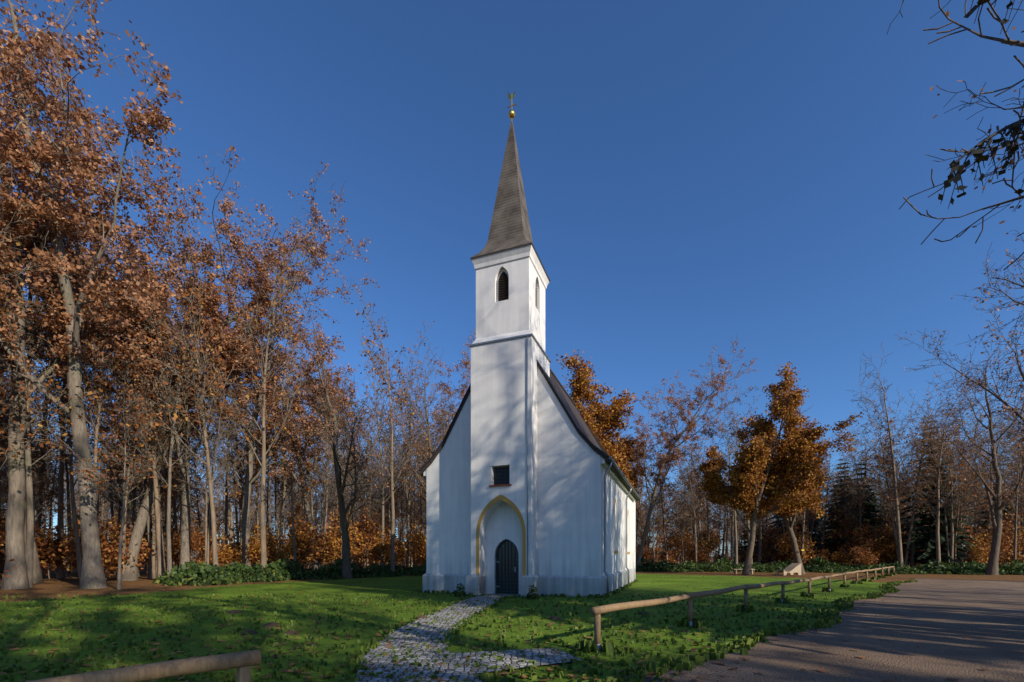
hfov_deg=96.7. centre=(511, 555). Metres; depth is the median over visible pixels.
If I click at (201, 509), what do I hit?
forest tree
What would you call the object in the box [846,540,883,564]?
forest undergrowth
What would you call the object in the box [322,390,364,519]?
forest tree
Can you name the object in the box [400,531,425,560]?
forest undergrowth
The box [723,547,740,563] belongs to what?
forest undergrowth
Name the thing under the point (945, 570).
shrub
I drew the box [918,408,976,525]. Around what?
forest tree
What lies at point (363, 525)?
forest undergrowth
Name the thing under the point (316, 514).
forest tree
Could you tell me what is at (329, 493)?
forest tree
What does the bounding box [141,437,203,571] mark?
forest tree
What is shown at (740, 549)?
forest undergrowth
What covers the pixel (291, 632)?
molehill
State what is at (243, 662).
fence
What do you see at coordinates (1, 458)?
forest tree
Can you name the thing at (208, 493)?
forest tree
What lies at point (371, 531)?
forest undergrowth
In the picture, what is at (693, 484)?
forest tree
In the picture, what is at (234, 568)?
shrub
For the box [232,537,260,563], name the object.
forest undergrowth
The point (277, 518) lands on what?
forest tree
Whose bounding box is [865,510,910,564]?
forest undergrowth
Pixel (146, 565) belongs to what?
forest tree
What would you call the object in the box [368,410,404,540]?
forest tree
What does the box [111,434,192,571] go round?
forest tree
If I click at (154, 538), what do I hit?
forest tree
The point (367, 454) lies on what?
forest tree
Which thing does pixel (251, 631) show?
molehill
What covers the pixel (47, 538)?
forest undergrowth
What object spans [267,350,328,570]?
forest tree
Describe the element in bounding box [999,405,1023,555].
forest tree
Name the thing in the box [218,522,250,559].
forest undergrowth
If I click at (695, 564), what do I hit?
shrub
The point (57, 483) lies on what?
forest tree
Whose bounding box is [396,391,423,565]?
forest tree
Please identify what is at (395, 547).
forest undergrowth
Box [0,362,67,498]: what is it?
forest tree
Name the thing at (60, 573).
forest tree
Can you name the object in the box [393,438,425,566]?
forest tree
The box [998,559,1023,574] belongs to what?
shrub
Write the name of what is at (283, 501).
forest tree
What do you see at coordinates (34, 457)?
forest tree
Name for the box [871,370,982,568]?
forest tree
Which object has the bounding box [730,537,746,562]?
forest undergrowth
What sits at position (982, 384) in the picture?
bare tree
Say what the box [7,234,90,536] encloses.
forest tree
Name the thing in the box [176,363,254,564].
forest tree
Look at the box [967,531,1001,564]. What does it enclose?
forest undergrowth
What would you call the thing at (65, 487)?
forest tree
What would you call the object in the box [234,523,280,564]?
forest undergrowth
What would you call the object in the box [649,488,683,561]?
forest tree
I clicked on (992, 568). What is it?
bare tree
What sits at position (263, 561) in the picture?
forest tree
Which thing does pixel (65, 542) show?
forest undergrowth
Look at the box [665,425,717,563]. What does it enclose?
forest tree
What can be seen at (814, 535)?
forest spruce
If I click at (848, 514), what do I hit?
forest tree
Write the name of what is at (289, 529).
forest undergrowth
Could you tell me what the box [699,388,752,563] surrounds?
forest tree
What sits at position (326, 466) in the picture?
forest tree
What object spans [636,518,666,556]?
forest undergrowth
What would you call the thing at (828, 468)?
forest tree
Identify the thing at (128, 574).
oak tree
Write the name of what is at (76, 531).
forest tree
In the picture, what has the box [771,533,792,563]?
forest undergrowth
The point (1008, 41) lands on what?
tree branches
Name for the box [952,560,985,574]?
shrub
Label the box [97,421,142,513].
forest tree
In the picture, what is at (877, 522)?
forest spruce
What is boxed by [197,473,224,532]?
forest tree
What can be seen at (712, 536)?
forest undergrowth
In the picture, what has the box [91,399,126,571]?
forest tree
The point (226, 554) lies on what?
forest undergrowth
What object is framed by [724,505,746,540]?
forest tree
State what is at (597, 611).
fence
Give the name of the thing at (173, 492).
forest tree
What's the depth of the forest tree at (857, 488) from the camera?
49.39 m
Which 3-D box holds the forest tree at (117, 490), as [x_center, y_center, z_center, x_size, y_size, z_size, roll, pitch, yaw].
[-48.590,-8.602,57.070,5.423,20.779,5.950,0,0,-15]
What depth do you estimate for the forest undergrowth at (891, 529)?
52.62 m
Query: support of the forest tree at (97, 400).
on the ground
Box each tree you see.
[0,0,188,588]
[0,5,188,589]
[0,94,43,279]
[0,111,138,583]
[0,160,54,386]
[0,207,99,587]
[0,244,142,587]
[0,259,41,384]
[0,355,47,481]
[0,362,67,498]
[0,363,57,573]
[0,367,71,522]
[0,377,58,505]
[0,377,78,496]
[0,388,67,513]
[0,397,73,538]
[0,398,53,466]
[1,139,118,546]
[1,416,56,512]
[5,352,99,576]
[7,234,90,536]
[21,237,187,583]
[25,223,126,578]
[31,394,59,567]
[36,145,379,580]
[36,416,76,536]
[37,420,77,572]
[41,418,67,519]
[42,201,269,569]
[46,368,127,494]
[49,467,78,566]
[52,438,77,514]
[53,426,107,570]
[59,378,145,574]
[63,496,78,561]
[64,480,78,522]
[66,355,171,589]
[82,260,218,576]
[82,334,214,570]
[83,288,222,575]
[90,323,190,576]
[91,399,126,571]
[91,420,118,519]
[91,445,107,528]
[92,369,162,499]
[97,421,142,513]
[97,462,139,529]
[97,466,113,529]
[98,434,142,505]
[99,407,165,573]
[100,499,117,534]
[104,372,213,577]
[106,305,191,578]
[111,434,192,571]
[112,419,159,492]
[114,185,261,570]
[119,281,228,578]
[133,366,195,576]
[135,207,344,567]
[136,450,180,509]
[136,450,204,562]
[137,345,239,491]
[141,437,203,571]
[150,437,203,527]
[160,450,202,569]
[161,441,219,562]
[164,456,208,527]
[167,217,329,567]
[173,369,234,561]
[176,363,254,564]
[180,438,203,525]
[190,423,231,549]
[191,474,230,529]
[191,501,207,531]
[192,429,230,532]
[197,380,277,565]
[197,384,253,556]
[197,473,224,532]
[198,328,276,499]
[199,301,368,569]
[200,405,236,543]
[201,441,253,542]
[210,371,259,560]
[213,469,232,548]
[215,374,261,566]
[215,442,265,533]
[215,483,239,548]
[216,510,224,541]
[217,364,280,507]
[219,418,278,514]
[237,422,300,553]
[238,445,289,517]
[240,415,279,559]
[250,456,273,523]
[250,486,259,533]
[252,390,286,559]
[253,266,344,563]
[253,454,296,529]
[257,373,328,567]
[258,426,281,548]
[259,497,278,530]
[265,496,278,531]
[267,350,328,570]
[268,479,294,527]
[272,454,297,530]
[272,456,311,562]
[275,271,409,578]
[287,456,301,560]
[288,387,320,568]
[296,342,364,566]
[299,384,355,565]
[300,445,334,533]
[302,450,328,567]
[305,354,358,567]
[305,479,320,526]
[313,433,359,563]
[313,450,338,532]
[313,453,339,525]
[318,380,365,558]
[318,476,349,527]
[321,423,348,509]
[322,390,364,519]
[322,408,374,566]
[324,439,367,516]
[328,381,396,560]
[330,375,376,569]
[345,470,363,563]
[346,400,397,564]
[349,278,457,571]
[353,342,411,565]
[355,455,386,568]
[356,411,401,565]
[357,395,383,517]
[359,486,381,558]
[360,343,466,510]
[360,420,405,520]
[363,438,390,520]
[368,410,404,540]
[368,468,398,563]
[369,385,416,562]
[374,455,404,553]
[375,465,403,528]
[379,359,421,567]
[381,320,438,567]
[381,438,418,565]
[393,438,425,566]
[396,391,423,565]
[397,401,432,565]
[397,482,418,538]
[398,400,424,568]
[399,358,448,461]
[399,404,439,513]
[399,419,419,563]
[403,411,443,565]
[407,402,443,496]
[411,423,438,505]
[415,422,437,518]
[415,477,425,536]
[421,391,453,463]
[427,329,475,443]
[442,380,461,431]
[556,349,648,493]
[556,376,598,425]
[615,338,758,567]
[631,418,660,546]
[636,478,646,546]
[636,490,656,544]
[637,483,660,550]
[637,485,666,557]
[638,483,665,544]
[640,443,668,562]
[647,437,705,562]
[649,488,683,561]
[651,473,676,552]
[659,463,705,564]
[662,483,677,540]
[664,475,704,562]
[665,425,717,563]
[666,456,700,562]
[669,426,705,559]
[670,479,688,563]
[672,443,710,546]
[675,449,717,558]
[677,452,703,559]
[680,488,713,539]
[687,490,720,538]
[691,376,866,574]
[696,395,759,564]
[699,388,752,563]
[700,459,730,559]
[703,505,733,560]
[704,404,748,564]
[709,472,733,553]
[709,473,743,563]
[723,461,742,558]
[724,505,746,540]
[725,361,825,573]
[725,522,740,542]
[728,510,746,563]
[731,435,778,562]
[773,484,825,539]
[778,406,824,561]
[778,493,819,529]
[779,517,784,536]
[792,437,840,563]
[796,464,848,566]
[797,427,841,555]
[813,420,843,508]
[822,462,868,564]
[825,430,869,562]
[826,414,908,524]
[829,342,932,566]
[830,451,874,564]
[831,456,852,496]
[841,446,871,564]
[850,400,954,560]
[851,466,890,563]
[852,439,922,533]
[861,414,914,516]
[862,460,886,531]
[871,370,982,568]
[871,441,908,559]
[873,393,970,565]
[877,431,923,527]
[877,483,912,523]
[885,422,922,564]
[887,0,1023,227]
[892,369,970,566]
[898,227,1023,457]
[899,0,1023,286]
[900,401,996,531]
[906,455,961,518]
[907,401,1020,561]
[908,432,972,563]
[909,326,1023,574]
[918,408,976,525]
[927,402,982,501]
[939,369,1023,562]
[941,430,994,564]
[946,403,1019,561]
[955,434,1007,532]
[956,455,990,562]
[969,410,1015,537]
[974,390,1023,545]
[979,401,1023,566]
[985,382,1023,498]
[988,401,1023,560]
[991,403,1023,510]
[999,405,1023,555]
[1002,475,1023,540]
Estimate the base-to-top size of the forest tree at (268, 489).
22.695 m
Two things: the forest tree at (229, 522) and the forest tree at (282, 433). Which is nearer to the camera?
the forest tree at (282, 433)
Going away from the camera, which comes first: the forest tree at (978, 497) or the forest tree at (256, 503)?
the forest tree at (256, 503)
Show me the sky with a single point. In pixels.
(698, 176)
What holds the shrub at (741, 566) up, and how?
on the ground
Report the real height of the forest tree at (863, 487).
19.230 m
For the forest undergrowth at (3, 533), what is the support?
on the ground
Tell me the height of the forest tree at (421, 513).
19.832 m
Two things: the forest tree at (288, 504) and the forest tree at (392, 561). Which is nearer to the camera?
the forest tree at (392, 561)
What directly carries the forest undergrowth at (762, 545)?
on the ground
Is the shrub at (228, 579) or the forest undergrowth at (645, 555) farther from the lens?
the forest undergrowth at (645, 555)
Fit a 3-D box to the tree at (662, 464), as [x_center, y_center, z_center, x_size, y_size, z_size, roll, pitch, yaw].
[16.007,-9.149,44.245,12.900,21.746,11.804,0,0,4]
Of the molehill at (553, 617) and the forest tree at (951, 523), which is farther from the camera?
the forest tree at (951, 523)
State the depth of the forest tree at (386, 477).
54.34 m
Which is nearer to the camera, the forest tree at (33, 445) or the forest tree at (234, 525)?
the forest tree at (33, 445)
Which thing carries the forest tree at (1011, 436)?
on the ground
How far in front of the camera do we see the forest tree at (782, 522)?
53.78 m
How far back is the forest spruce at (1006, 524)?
54.59 m
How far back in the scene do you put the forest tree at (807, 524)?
52.22 m
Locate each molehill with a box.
[227,610,242,613]
[240,630,257,634]
[262,622,281,627]
[285,630,298,634]
[548,616,562,619]
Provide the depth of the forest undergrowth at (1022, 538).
43.51 m
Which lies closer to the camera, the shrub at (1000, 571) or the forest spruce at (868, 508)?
the shrub at (1000, 571)
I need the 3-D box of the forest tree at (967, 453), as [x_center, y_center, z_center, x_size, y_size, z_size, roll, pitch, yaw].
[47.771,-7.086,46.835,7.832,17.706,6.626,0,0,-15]
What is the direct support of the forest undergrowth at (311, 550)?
on the ground
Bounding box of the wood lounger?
[776,563,800,574]
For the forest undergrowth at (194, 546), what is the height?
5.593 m
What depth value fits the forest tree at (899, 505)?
60.13 m
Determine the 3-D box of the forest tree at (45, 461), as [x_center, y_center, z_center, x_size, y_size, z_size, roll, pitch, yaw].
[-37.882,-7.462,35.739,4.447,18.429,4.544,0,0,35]
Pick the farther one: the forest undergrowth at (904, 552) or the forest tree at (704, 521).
the forest tree at (704, 521)
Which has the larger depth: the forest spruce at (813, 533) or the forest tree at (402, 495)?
the forest tree at (402, 495)
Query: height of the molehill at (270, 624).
0.107 m
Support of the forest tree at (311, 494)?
on the ground
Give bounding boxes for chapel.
[417,90,639,596]
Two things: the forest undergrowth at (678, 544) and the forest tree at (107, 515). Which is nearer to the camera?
the forest undergrowth at (678, 544)
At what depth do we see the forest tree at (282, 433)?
33.82 m
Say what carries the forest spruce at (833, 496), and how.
on the ground
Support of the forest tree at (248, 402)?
on the ground
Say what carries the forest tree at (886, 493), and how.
on the ground
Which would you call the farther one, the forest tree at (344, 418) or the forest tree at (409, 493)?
the forest tree at (409, 493)
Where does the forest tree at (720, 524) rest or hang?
on the ground
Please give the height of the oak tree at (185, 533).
23.477 m
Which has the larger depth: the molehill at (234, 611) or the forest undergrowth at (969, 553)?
the forest undergrowth at (969, 553)
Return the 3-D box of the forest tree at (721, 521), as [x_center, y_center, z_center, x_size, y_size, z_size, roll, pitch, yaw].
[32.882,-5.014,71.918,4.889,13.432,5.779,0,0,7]
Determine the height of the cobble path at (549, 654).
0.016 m
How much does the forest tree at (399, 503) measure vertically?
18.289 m
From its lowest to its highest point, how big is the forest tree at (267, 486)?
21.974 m
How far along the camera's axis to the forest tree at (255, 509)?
91.50 m
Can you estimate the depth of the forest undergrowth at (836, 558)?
48.46 m
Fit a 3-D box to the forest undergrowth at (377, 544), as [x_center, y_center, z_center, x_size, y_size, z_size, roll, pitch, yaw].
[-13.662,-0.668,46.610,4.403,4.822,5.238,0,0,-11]
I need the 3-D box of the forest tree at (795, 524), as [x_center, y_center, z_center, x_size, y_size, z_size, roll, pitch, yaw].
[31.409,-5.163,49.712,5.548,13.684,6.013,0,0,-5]
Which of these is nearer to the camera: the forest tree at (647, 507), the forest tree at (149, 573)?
the forest tree at (149, 573)
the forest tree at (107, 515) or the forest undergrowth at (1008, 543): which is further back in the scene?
the forest tree at (107, 515)
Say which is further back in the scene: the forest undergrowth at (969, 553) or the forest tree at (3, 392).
the forest undergrowth at (969, 553)
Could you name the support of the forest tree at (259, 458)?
on the ground
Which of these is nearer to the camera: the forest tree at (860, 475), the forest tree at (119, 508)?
the forest tree at (119, 508)
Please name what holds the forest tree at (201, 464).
on the ground
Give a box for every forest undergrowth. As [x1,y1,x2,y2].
[0,501,54,553]
[0,507,45,557]
[0,528,66,566]
[0,540,5,565]
[1,559,17,576]
[34,515,73,578]
[34,531,69,571]
[46,526,102,561]
[48,504,155,577]
[58,510,128,577]
[62,516,134,580]
[63,538,76,572]
[104,517,156,576]
[108,488,196,567]
[142,511,211,564]
[146,518,211,567]
[163,516,181,553]
[179,509,232,567]
[192,532,241,567]
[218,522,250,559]
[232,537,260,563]
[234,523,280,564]
[250,516,286,542]
[251,518,287,561]
[253,523,300,563]
[275,532,311,564]
[279,511,308,564]
[281,511,327,569]
[284,505,346,567]
[298,525,322,569]
[313,520,358,563]
[321,513,377,566]
[333,505,379,566]
[350,497,398,567]
[355,507,387,567]
[360,528,397,563]
[362,526,406,564]
[379,520,417,567]
[395,537,413,564]
[396,528,420,563]
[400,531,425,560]
[409,521,425,564]
[409,533,425,565]
[412,506,425,560]
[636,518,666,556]
[636,546,660,563]
[644,536,664,561]
[655,519,681,561]
[657,543,668,561]
[660,550,676,563]
[661,518,700,565]
[662,519,726,559]
[662,543,679,562]
[673,527,702,558]
[685,513,725,557]
[689,542,715,563]
[702,523,721,553]
[712,552,724,560]
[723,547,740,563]
[730,516,786,564]
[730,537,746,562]
[734,543,773,561]
[738,541,744,561]
[771,520,822,561]
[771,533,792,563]
[780,528,816,565]
[810,542,833,560]
[811,527,841,557]
[812,549,833,562]
[825,504,881,565]
[829,546,852,565]
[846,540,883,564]
[860,522,904,563]
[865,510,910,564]
[872,502,910,541]
[881,522,924,563]
[915,499,987,565]
[929,511,975,560]
[963,538,979,561]
[967,526,1023,561]
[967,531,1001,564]
[970,530,1006,562]
[973,506,1023,563]
[974,511,1023,564]
[977,542,1012,564]
[1008,526,1023,554]
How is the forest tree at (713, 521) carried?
on the ground
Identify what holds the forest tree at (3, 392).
on the ground
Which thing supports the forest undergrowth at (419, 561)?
on the ground
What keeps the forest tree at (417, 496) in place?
on the ground
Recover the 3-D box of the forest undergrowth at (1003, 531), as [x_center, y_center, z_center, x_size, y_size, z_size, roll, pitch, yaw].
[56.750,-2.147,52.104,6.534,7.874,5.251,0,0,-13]
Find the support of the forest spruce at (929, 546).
on the ground
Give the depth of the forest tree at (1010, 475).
48.24 m
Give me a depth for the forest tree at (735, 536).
47.65 m
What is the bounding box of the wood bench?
[732,569,754,573]
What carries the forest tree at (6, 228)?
on the ground
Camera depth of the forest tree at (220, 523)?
103.98 m
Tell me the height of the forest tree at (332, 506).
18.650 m
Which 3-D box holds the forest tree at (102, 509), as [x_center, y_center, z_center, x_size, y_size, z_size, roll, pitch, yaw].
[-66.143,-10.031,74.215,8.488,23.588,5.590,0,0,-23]
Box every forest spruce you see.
[738,519,764,561]
[755,517,768,559]
[761,514,800,563]
[762,511,821,559]
[776,505,828,558]
[786,505,821,563]
[814,484,864,563]
[816,462,869,563]
[817,459,850,537]
[840,455,894,562]
[849,474,890,563]
[891,420,978,564]
[908,485,971,563]
[964,460,1023,561]
[983,488,1023,563]
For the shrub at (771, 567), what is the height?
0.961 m
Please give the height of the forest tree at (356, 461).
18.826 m
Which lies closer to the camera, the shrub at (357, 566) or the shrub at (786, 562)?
the shrub at (357, 566)
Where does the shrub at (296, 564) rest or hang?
on the ground
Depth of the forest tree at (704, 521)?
73.52 m
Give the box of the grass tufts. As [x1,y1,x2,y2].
[0,573,917,681]
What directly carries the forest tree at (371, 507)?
on the ground
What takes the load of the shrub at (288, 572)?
on the ground
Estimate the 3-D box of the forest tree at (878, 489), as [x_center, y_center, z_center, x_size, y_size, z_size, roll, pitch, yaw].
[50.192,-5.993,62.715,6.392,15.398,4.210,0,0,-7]
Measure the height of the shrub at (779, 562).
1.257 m
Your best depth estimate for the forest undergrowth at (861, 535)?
48.61 m
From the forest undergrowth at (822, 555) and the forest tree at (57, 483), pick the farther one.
the forest tree at (57, 483)
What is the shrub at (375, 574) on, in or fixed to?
on the ground
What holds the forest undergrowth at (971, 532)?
on the ground
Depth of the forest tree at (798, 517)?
50.10 m
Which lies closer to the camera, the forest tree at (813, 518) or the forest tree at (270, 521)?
the forest tree at (813, 518)
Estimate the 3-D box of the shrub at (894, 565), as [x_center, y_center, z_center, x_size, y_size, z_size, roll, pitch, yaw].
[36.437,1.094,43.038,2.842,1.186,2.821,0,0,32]
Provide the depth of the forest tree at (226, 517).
36.54 m
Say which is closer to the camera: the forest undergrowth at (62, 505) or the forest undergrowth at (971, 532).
the forest undergrowth at (62, 505)
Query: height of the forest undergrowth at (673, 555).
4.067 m
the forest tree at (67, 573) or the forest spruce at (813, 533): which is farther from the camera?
the forest spruce at (813, 533)
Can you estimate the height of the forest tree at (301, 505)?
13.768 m
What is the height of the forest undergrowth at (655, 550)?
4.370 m
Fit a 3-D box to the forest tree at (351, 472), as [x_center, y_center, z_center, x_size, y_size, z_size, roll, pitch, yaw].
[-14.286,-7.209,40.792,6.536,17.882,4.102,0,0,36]
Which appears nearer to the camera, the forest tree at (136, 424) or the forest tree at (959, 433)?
the forest tree at (136, 424)
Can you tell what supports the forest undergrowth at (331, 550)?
on the ground
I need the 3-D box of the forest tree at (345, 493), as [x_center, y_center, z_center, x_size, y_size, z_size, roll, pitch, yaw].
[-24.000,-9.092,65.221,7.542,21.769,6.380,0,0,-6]
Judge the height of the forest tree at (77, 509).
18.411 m
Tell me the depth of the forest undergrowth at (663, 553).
75.27 m
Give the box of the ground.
[0,556,1023,681]
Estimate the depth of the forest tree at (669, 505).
106.11 m
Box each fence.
[26,650,260,681]
[590,566,893,651]
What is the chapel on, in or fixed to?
on the ground
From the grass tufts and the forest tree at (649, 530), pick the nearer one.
the grass tufts
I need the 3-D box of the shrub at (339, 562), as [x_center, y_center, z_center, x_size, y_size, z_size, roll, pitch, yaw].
[-12.811,0.947,33.876,4.093,1.549,4.063,0,0,17]
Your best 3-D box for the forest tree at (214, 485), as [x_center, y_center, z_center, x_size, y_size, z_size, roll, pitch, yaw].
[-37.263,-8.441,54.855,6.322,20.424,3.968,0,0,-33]
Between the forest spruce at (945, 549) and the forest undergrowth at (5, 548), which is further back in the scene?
the forest spruce at (945, 549)
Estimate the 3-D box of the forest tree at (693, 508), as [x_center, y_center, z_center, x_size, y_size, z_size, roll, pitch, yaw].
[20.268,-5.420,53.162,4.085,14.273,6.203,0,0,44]
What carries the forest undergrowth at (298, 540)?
on the ground
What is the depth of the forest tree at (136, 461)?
39.81 m
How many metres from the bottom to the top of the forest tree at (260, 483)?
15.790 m
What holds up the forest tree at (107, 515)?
on the ground
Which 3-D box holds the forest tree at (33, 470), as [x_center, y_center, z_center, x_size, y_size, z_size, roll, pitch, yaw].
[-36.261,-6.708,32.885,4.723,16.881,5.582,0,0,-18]
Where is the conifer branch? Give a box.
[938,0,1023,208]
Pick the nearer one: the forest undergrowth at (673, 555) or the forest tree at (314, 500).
the forest tree at (314, 500)
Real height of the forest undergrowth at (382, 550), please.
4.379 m
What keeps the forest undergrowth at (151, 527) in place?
on the ground
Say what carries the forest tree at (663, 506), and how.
on the ground
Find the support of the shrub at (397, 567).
on the ground
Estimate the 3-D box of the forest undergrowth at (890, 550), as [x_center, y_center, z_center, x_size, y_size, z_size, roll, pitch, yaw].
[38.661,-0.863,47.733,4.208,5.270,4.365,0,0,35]
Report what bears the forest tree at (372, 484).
on the ground
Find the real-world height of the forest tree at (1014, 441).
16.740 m
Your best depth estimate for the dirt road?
8.09 m
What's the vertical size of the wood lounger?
0.993 m
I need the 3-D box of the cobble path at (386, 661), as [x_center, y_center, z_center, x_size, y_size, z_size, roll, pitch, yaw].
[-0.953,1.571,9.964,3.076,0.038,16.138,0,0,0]
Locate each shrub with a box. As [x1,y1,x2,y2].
[152,561,226,583]
[161,564,244,585]
[176,562,224,582]
[221,561,258,581]
[230,563,259,572]
[238,563,285,582]
[263,559,305,580]
[267,558,313,578]
[305,564,347,579]
[316,558,363,578]
[334,562,369,577]
[360,565,391,577]
[361,562,394,576]
[372,569,403,576]
[385,563,405,574]
[404,564,423,572]
[406,568,425,575]
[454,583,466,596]
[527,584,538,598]
[636,556,659,571]
[649,560,687,571]
[673,565,699,571]
[679,560,704,571]
[680,567,702,571]
[702,561,737,571]
[710,557,739,568]
[730,564,755,571]
[751,562,776,570]
[753,564,784,572]
[773,560,788,566]
[781,559,793,566]
[804,555,835,571]
[809,562,846,568]
[812,566,859,572]
[837,562,852,566]
[853,564,892,572]
[886,561,909,570]
[889,566,928,573]
[916,561,960,573]
[923,562,951,572]
[926,561,959,568]
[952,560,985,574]
[954,568,985,574]
[959,563,1010,574]
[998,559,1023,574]
[998,564,1023,574]
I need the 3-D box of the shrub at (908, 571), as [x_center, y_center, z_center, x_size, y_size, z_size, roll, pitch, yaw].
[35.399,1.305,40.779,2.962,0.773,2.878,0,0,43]
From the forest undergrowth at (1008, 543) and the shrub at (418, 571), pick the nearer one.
the shrub at (418, 571)
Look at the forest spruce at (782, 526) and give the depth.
63.45 m
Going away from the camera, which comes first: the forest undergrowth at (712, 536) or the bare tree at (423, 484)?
the bare tree at (423, 484)
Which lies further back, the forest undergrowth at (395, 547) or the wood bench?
the forest undergrowth at (395, 547)
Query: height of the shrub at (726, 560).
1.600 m
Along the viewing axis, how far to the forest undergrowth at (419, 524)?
59.05 m
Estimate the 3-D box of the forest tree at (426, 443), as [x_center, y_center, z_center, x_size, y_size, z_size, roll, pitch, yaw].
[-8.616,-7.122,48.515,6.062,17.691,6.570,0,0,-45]
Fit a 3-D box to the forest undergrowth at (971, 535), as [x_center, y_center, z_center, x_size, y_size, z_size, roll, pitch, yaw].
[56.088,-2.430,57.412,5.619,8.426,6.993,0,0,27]
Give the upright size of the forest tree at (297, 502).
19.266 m
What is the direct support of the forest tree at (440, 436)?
on the ground
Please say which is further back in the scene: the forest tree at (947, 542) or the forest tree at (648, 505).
the forest tree at (648, 505)
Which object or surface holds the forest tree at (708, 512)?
on the ground
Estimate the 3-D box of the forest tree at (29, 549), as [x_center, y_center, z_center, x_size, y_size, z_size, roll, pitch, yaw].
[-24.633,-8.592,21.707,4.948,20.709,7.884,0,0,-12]
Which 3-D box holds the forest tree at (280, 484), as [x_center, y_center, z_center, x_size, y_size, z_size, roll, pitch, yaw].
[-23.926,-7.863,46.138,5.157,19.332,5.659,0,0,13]
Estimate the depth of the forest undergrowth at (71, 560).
38.88 m
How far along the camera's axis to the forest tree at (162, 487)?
35.18 m
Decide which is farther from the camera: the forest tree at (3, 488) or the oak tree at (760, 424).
the oak tree at (760, 424)
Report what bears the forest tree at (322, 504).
on the ground
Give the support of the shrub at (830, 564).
on the ground
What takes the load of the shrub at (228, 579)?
on the ground
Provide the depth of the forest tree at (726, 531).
79.60 m
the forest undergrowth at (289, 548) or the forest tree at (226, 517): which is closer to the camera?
the forest tree at (226, 517)
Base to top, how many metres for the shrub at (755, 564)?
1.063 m
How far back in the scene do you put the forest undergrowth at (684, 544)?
64.36 m
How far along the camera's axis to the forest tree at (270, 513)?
95.11 m
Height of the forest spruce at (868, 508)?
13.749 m
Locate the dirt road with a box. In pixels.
[644,578,1023,681]
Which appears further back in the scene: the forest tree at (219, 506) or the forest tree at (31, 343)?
the forest tree at (219, 506)
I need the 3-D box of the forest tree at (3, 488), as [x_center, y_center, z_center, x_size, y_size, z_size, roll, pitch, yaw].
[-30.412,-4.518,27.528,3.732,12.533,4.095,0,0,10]
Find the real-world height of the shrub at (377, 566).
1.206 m
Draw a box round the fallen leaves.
[0,577,1017,681]
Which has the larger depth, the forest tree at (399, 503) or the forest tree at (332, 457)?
the forest tree at (399, 503)
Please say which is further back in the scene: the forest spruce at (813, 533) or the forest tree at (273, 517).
the forest tree at (273, 517)
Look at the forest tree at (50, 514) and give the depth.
41.60 m
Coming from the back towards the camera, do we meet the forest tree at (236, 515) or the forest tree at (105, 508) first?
the forest tree at (105, 508)
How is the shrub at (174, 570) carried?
on the ground
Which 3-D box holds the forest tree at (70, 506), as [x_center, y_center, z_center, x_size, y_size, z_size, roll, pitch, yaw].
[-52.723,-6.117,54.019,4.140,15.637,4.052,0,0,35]
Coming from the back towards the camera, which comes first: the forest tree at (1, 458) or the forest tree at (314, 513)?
the forest tree at (314, 513)
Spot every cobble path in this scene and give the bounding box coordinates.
[354,595,503,681]
[428,648,581,676]
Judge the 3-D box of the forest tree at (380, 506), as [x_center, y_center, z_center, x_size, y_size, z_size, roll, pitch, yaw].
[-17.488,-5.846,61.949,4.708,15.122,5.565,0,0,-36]
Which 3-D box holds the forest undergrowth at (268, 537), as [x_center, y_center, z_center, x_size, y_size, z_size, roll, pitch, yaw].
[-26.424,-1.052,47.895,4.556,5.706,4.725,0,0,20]
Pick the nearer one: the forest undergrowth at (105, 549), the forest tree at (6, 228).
the forest tree at (6, 228)
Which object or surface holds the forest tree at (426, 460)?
on the ground
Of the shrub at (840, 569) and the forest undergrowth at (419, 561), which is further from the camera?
the forest undergrowth at (419, 561)
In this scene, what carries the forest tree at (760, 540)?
on the ground
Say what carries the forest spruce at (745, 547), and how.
on the ground
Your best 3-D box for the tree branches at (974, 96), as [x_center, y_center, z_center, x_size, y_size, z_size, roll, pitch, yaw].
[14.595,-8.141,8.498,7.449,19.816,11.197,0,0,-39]
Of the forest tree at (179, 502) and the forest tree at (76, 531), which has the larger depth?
the forest tree at (179, 502)
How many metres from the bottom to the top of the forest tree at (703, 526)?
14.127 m
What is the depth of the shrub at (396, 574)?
34.89 m
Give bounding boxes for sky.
[0,0,1023,555]
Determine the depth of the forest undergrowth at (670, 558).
52.31 m
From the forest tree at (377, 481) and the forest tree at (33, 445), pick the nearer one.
the forest tree at (33, 445)
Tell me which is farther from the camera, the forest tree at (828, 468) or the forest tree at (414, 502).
the forest tree at (828, 468)
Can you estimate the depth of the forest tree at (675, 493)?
54.01 m
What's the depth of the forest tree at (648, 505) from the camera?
75.80 m
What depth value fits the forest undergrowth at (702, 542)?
56.87 m
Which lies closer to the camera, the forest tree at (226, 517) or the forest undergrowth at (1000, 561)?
the forest tree at (226, 517)
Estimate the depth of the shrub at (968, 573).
38.51 m
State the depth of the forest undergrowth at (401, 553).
51.78 m
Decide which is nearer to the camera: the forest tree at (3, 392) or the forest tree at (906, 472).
the forest tree at (3, 392)
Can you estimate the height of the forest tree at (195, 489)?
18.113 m
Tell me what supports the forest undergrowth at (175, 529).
on the ground
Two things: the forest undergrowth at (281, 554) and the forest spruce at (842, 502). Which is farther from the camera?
the forest spruce at (842, 502)
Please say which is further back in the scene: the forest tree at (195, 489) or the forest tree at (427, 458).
the forest tree at (427, 458)
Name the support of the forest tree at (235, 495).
on the ground
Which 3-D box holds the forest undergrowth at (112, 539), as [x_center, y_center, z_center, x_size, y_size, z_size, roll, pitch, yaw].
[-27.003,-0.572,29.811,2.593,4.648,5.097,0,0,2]
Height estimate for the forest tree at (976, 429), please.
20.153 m

